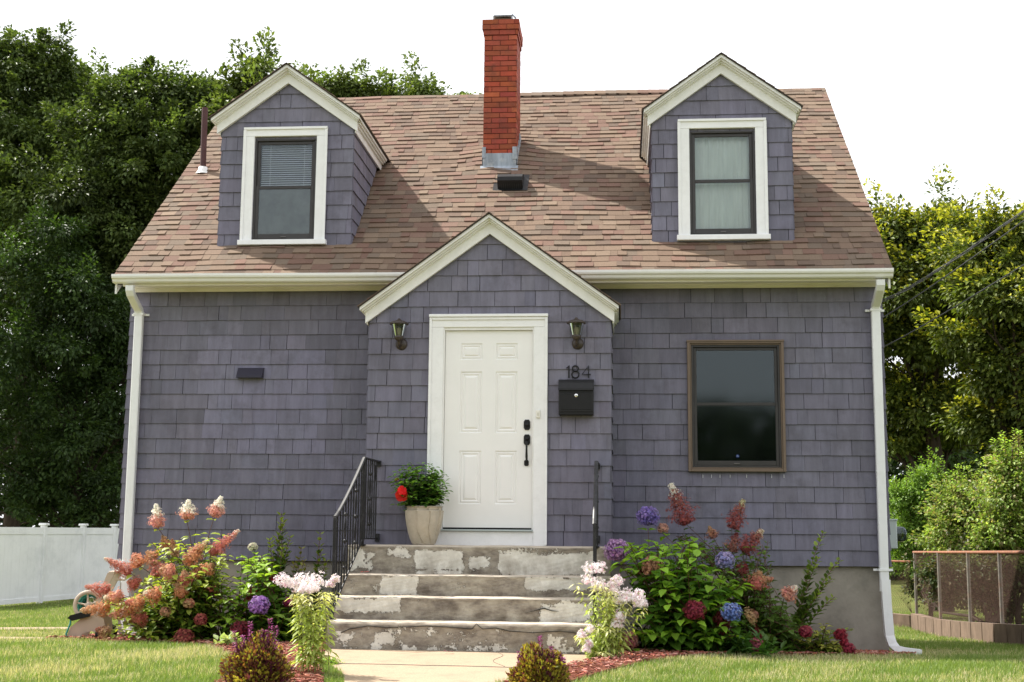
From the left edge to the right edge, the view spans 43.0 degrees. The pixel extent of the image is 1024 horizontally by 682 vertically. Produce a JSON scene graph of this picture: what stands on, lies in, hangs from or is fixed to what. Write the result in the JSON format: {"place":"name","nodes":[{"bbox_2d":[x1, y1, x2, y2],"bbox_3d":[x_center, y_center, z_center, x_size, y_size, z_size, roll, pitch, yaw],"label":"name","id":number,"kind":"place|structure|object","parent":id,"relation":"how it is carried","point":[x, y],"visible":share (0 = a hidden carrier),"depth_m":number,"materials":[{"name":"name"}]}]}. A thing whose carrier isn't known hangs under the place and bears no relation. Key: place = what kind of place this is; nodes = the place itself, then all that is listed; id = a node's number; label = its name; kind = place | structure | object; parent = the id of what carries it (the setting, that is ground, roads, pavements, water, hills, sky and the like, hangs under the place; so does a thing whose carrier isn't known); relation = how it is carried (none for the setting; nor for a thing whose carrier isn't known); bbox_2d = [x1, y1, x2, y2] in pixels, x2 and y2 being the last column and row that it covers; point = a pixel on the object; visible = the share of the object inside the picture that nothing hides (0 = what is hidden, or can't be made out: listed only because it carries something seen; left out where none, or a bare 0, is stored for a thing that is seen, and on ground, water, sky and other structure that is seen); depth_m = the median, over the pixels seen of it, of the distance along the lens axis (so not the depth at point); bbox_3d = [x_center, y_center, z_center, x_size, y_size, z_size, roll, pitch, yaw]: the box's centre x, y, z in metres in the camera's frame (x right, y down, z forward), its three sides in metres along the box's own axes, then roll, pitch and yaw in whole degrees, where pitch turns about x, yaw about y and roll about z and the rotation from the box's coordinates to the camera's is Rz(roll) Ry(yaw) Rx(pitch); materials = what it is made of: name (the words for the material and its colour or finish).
{"place":"outdoors","nodes":[
{"label":"outdoors","id":0,"kind":"place"},
{"bbox_2d":[1,627,69,630],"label":"path","id":1,"kind":"structure","parent":0,"point":[25,628],"depth_m":17.67,"materials":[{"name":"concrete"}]},
{"bbox_2d":[325,649,590,681],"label":"path","id":2,"kind":"structure","parent":0,"point":[366,665],"depth_m":10.38,"materials":[{"name":"concrete"}]},
{"bbox_2d":[0,572,1023,681],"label":"ground","id":3,"kind":"structure","parent":0,"point":[901,602],"depth_m":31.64,"materials":[{"name":"green plant"}]},
{"bbox_2d":[0,19,117,526],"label":"maple tree","id":4,"kind":"object","parent":3,"relation":"on","point":[51,75],"visible":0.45,"depth_m":43.14,"materials":[{"name":"green plant"}]},
{"bbox_2d":[0,523,120,604],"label":"vinyl fence","id":5,"kind":"object","parent":3,"relation":"on","point":[42,562],"visible":0.62,"depth_m":32.40,"materials":[{"name":"white plastic"}]},
{"bbox_2d":[0,301,120,524],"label":"understory tree","id":6,"kind":"object","parent":3,"relation":"on","point":[12,447],"visible":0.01,"depth_m":47.72,"materials":[{"name":"green plant"}]},
{"bbox_2d":[0,199,130,527],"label":"understory tree","id":7,"kind":"object","parent":3,"relation":"on","point":[74,295],"visible":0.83,"depth_m":37.21,"materials":[{"name":"green plant"}]},
{"bbox_2d":[0,47,231,523],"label":"maple tree","id":8,"kind":"object","parent":3,"relation":"on","point":[117,192],"visible":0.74,"depth_m":39.59,"materials":[{"name":"green plant"}]},
{"bbox_2d":[47,633,325,681],"bbox_3d":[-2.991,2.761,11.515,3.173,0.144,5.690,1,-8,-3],"label":"mulch","id":9,"kind":"object","parent":3,"relation":"on","point":[218,644],"visible":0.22,"depth_m":11.48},
{"bbox_2d":[65,570,126,637],"bbox_3d":[-4.234,2.707,13.328,0.550,0.717,0.399,1,-8,-3],"label":"hose reel cart","id":10,"kind":"object","parent":9,"relation":"on","point":[86,623],"visible":0.57,"depth_m":13.17,"materials":[{"name":"beige plastic"}]},
{"bbox_2d":[79,495,239,643],"bbox_3d":[-3.428,2.309,12.911,1.615,1.558,1.237,0,-8,5],"label":"panicle hydrangea","id":11,"kind":"object","parent":9,"relation":"on","point":[183,618],"visible":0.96,"depth_m":12.66,"materials":[{"name":"pink plant"}]},
{"bbox_2d":[213,630,240,644],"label":"hosta","id":12,"kind":"object","parent":9,"relation":"on","point":[226,639],"visible":0.84,"depth_m":11.77,"materials":[{"name":"green plant"}]},
{"bbox_2d":[207,542,304,642],"bbox_3d":[-2.529,2.536,12.713,1.117,1.122,1.080,0,-8,5],"label":"mophead hydrangea","id":13,"kind":"object","parent":9,"relation":"on","point":[260,607],"visible":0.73,"depth_m":12.57,"materials":[{"name":"green plant"}]},
{"bbox_2d":[218,618,295,681],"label":"coleus","id":14,"kind":"object","parent":9,"relation":"on","point":[261,657],"visible":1,"depth_m":8.86,"materials":[{"name":"yellow plant"}]},
{"bbox_2d":[266,511,293,611],"bbox_3d":[-2.415,2.410,13.357,0.300,1.309,0.225,-3,-9,24],"label":"sapling","id":15,"kind":"object","parent":9,"relation":"on","point":[281,560],"visible":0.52,"depth_m":13.39,"materials":[{"name":"green plant"}]},
{"bbox_2d":[287,546,306,616],"bbox_3d":[-2.207,2.584,13.309,0.283,0.955,0.177,-4,-9,29],"label":"sapling","id":16,"kind":"object","parent":9,"relation":"on","point":[297,566],"visible":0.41,"depth_m":13.35,"materials":[{"name":"green plant"}]},
{"bbox_2d":[273,571,341,674],"bbox_3d":[-1.522,2.091,9.647,0.481,0.766,0.425,6,-10,-32],"label":"phlox","id":17,"kind":"object","parent":9,"relation":"on","point":[307,584],"visible":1,"depth_m":9.62,"materials":[{"name":"green plant"}]},
{"bbox_2d":[304,531,328,624],"bbox_3d":[-2.001,2.508,13.325,0.286,1.114,0.171,0,-8,5],"label":"sapling","id":18,"kind":"object","parent":9,"relation":"on","point":[317,565],"visible":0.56,"depth_m":13.33,"materials":[{"name":"green plant"}]},
{"bbox_2d":[322,655,344,664],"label":"weed","id":19,"kind":"object","parent":9,"relation":"on","point":[332,662],"visible":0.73,"depth_m":10.39,"materials":[{"name":"green plant"}]},
{"bbox_2d":[179,25,319,171],"bbox_3d":[-7.629,-0.993,39.397,5.906,17.717,4.820,0,-8,5],"label":"maple tree","id":20,"kind":"object","parent":3,"relation":"on","point":[253,70],"visible":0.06,"depth_m":39.59,"materials":[{"name":"green plant"}]},
{"bbox_2d":[291,58,385,97],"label":"maple tree","id":21,"kind":"object","parent":3,"relation":"on","point":[336,86],"visible":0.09,"depth_m":49.50,"materials":[{"name":"green plant"}]},
{"bbox_2d":[366,50,456,96],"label":"maple tree","id":22,"kind":"object","parent":3,"relation":"on","point":[423,87],"visible":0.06,"depth_m":49.67,"materials":[{"name":"green plant"}]},
{"bbox_2d":[449,91,481,94],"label":"maple tree","id":23,"kind":"object","parent":3,"relation":"on","point":[462,93],"visible":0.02,"depth_m":59.74,"materials":[{"name":"green plant"}]},
{"bbox_2d":[326,544,611,653],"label":"front steps","id":24,"kind":"structure","parent":3,"relation":"on","point":[494,598],"depth_m":12.16,"materials":[{"name":"grey concrete"}]},
{"bbox_2d":[330,457,380,619],"bbox_3d":[-1.500,1.907,12.721,0.098,1.555,1.270,-2,-9,14],"label":"handrail","id":25,"kind":"object","parent":24,"relation":"on","point":[368,488],"visible":0.98,"depth_m":12.62,"materials":[{"name":"metal"}]},
{"bbox_2d":[405,506,443,544],"bbox_3d":[-0.883,1.851,13.051,0.394,0.382,0.393,0,-8,5],"label":"flower pot","id":26,"kind":"object","parent":24,"relation":"on","point":[424,524],"visible":1,"depth_m":12.91,"materials":[{"name":"ceramic"}]},
{"bbox_2d":[387,462,452,510],"bbox_3d":[-0.928,1.490,13.135,0.686,0.541,0.604,0,-8,5],"label":"hibiscus","id":27,"kind":"object","parent":26,"relation":"in","point":[425,493],"visible":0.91,"depth_m":13.00,"materials":[{"name":"green plant"}]},
{"bbox_2d":[591,461,599,623],"bbox_3d":[0.810,1.913,12.528,0.065,1.525,1.250,0,-8,5],"label":"handrail","id":28,"kind":"object","parent":24,"relation":"on","point":[596,539],"visible":0.91,"depth_m":12.25,"materials":[{"name":"metal"}]},
{"bbox_2d":[0,361,1023,579],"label":"wood","id":29,"kind":"object","parent":3,"relation":"on","point":[895,464],"depth_m":56.54,"materials":[{"name":"green plant"}]},
{"bbox_2d":[111,14,921,653],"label":"house","id":30,"kind":"structure","parent":3,"relation":"on","point":[701,252],"depth_m":14.30,"materials":[{"name":"paint"}]},
{"bbox_2d":[390,318,408,349],"bbox_3d":[-1.172,-0.076,13.508,0.200,0.317,0.225,0,-8,5],"label":"wall lamp","id":31,"kind":"object","parent":30,"relation":"attached to","point":[399,325],"visible":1,"depth_m":13.46,"materials":[{"name":"brown metal"}]},
{"bbox_2d":[443,331,532,528],"bbox_3d":[-0.249,0.903,13.403,0.910,2.048,0.107,0,-8,5],"label":"door","id":32,"kind":"structure","parent":30,"relation":"in","point":[488,414],"depth_m":13.42,"materials":[{"name":"paint"}]},
{"bbox_2d":[536,410,539,417],"bbox_3d":[0.268,0.749,13.345,0.044,0.080,0.022,0,-8,5],"label":"doorbell","id":33,"kind":"object","parent":30,"relation":"attached to","point":[537,413],"visible":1,"depth_m":13.34,"materials":[{"name":"white plastic"}]},
{"bbox_2d":[558,379,593,415],"bbox_3d":[0.656,0.572,13.301,0.362,0.375,0.129,0,-8,5],"label":"mailbox","id":34,"kind":"object","parent":30,"relation":"attached to","point":[576,397],"visible":1,"depth_m":13.25,"materials":[{"name":"black metal"}]},
{"bbox_2d":[567,317,585,349],"bbox_3d":[0.661,-0.084,13.354,0.200,0.317,0.225,0,-8,5],"label":"wall lamp","id":35,"kind":"object","parent":30,"relation":"attached to","point":[576,324],"visible":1,"depth_m":13.31,"materials":[{"name":"brown metal"}]},
{"bbox_2d":[566,365,590,378],"bbox_3d":[0.682,0.317,13.389,0.255,0.142,0.013,0,-8,5],"label":"house number","id":36,"kind":"object","parent":30,"relation":"attached to","point":[568,367],"visible":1,"depth_m":13.39,"materials":[{"name":"black metal"}]},
{"bbox_2d":[686,339,785,477],"bbox_3d":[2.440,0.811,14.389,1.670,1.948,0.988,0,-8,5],"label":"window","id":37,"kind":"structure","parent":30,"relation":"in","point":[736,388],"depth_m":14.82,"materials":[{"name":"black glass"}]},
{"bbox_2d":[889,519,906,548],"bbox_3d":[4.217,2.147,14.482,0.335,0.325,0.300,0,-8,5],"label":"electric meter","id":38,"kind":"object","parent":30,"relation":"attached to","point":[898,533],"visible":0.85,"depth_m":14.36,"materials":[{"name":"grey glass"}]},
{"bbox_2d":[883,209,1023,301],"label":"overhead wire","id":39,"kind":"object","parent":30,"relation":"attached to","point":[960,255],"visible":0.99,"depth_m":14.74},
{"bbox_2d":[883,220,1023,317],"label":"overhead wire","id":40,"kind":"object","parent":30,"relation":"attached to","point":[953,270],"visible":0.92,"depth_m":14.87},
{"bbox_2d":[884,264,1023,346],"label":"overhead wire","id":41,"kind":"object","parent":30,"relation":"attached to","point":[953,307],"visible":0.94,"depth_m":14.86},
{"bbox_2d":[504,643,915,681],"bbox_3d":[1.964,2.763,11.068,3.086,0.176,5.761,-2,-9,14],"label":"mulch","id":42,"kind":"object","parent":3,"relation":"on","point":[607,662],"visible":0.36,"depth_m":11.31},
{"bbox_2d":[505,636,570,681],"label":"coleus","id":43,"kind":"object","parent":42,"relation":"on","point":[535,662],"visible":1,"depth_m":8.94,"materials":[{"name":"yellow plant"}]},
{"bbox_2d":[569,560,647,658],"bbox_3d":[0.846,2.368,11.333,0.670,0.912,0.467,3,-9,-15],"label":"phlox","id":44,"kind":"object","parent":42,"relation":"on","point":[590,646],"visible":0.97,"depth_m":11.26,"materials":[{"name":"white plant"}]},
{"bbox_2d":[603,506,762,656],"bbox_3d":[1.614,2.305,12.353,1.500,1.474,1.147,0,-8,5],"label":"mophead hydrangea","id":45,"kind":"object","parent":42,"relation":"on","point":[687,610],"visible":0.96,"depth_m":12.12,"materials":[{"name":"green plant"}]},
{"bbox_2d":[663,482,824,653],"bbox_3d":[2.266,2.238,12.704,1.552,1.713,1.156,0,-8,5],"label":"panicle hydrangea","id":46,"kind":"object","parent":42,"relation":"on","point":[772,620],"visible":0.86,"depth_m":12.62,"materials":[{"name":"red plant"}]},
{"bbox_2d":[711,626,794,656],"bbox_3d":[2.264,2.764,11.956,0.747,0.291,0.804,3,-9,-19],"label":"lily clump","id":47,"kind":"object","parent":42,"relation":"on","point":[745,645],"visible":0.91,"depth_m":11.93,"materials":[{"name":"green plant"}]},
{"bbox_2d":[757,541,773,606],"bbox_3d":[2.531,2.570,13.141,0.254,1.095,0.170,7,-11,-40],"label":"sapling","id":48,"kind":"object","parent":42,"relation":"on","point":[764,562],"visible":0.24,"depth_m":13.21,"materials":[{"name":"green plant"}]},
{"bbox_2d":[791,530,853,646],"bbox_3d":[3.067,2.503,13.012,0.669,1.212,0.239,0,-8,5],"label":"sapling","id":49,"kind":"object","parent":42,"relation":"on","point":[802,613],"visible":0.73,"depth_m":13.03,"materials":[{"name":"green plant"}]},
{"bbox_2d":[794,623,855,654],"bbox_3d":[2.971,2.905,12.581,0.605,0.345,0.713,0,-8,5],"label":"hydrangea","id":50,"kind":"object","parent":42,"relation":"on","point":[844,646],"visible":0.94,"depth_m":12.42,"materials":[{"name":"red plant"}]},
{"bbox_2d":[890,560,911,626],"bbox_3d":[7.699,5.511,28.381,0.200,1.475,2.411,7,-10,-36],"label":"chain link fence","id":51,"kind":"object","parent":3,"relation":"on","point":[899,620],"visible":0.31,"depth_m":27.54,"materials":[{"name":"metal"}]},
{"bbox_2d":[888,446,956,615],"bbox_3d":[9.715,4.725,30.982,2.517,4.447,2.316,0,-8,5],"label":"fence bush","id":52,"kind":"object","parent":3,"relation":"on","point":[904,501],"visible":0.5,"depth_m":30.74,"materials":[{"name":"green plant"}]},
{"bbox_2d":[863,163,983,611],"bbox_3d":[10.600,1.431,33.816,5.276,11.812,6.227,0,-8,5],"label":"chestnut tree","id":53,"kind":"object","parent":3,"relation":"on","point":[920,390],"visible":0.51,"depth_m":33.40,"materials":[{"name":"green plant"}]},
{"bbox_2d":[887,363,991,591],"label":"understory tree","id":54,"kind":"object","parent":3,"relation":"on","point":[960,457],"visible":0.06,"depth_m":43.65,"materials":[{"name":"green plant"}]},
{"bbox_2d":[906,462,997,621],"bbox_3d":[9.720,4.557,27.936,2.665,3.903,2.034,0,-8,5],"label":"fence bush","id":55,"kind":"object","parent":3,"relation":"on","point":[944,522],"visible":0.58,"depth_m":27.83,"materials":[{"name":"green plant"}]},
{"bbox_2d":[895,526,1023,623],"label":"vine thicket","id":56,"kind":"object","parent":3,"relation":"on","point":[928,577],"visible":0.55,"depth_m":24.84,"materials":[{"name":"green plant"}]},
{"bbox_2d":[907,183,1023,482],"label":"chestnut tree","id":57,"kind":"object","parent":3,"relation":"on","point":[988,348],"visible":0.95,"depth_m":29.51,"materials":[{"name":"green plant"}]},
{"bbox_2d":[911,551,1023,644],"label":"chain link fence","id":58,"kind":"object","parent":3,"relation":"on","point":[1001,632],"visible":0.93,"depth_m":21.70,"materials":[{"name":"metal"}]},
{"bbox_2d":[949,427,1023,623],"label":"fence bush","id":59,"kind":"object","parent":3,"relation":"on","point":[1003,497],"visible":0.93,"depth_m":24.81,"materials":[{"name":"green plant"}]},
{"bbox_2d":[0,0,1023,526],"label":"sky","id":60,"kind":"structure","parent":0,"point":[912,87],"materials":[{"name":"white"}]}
]}

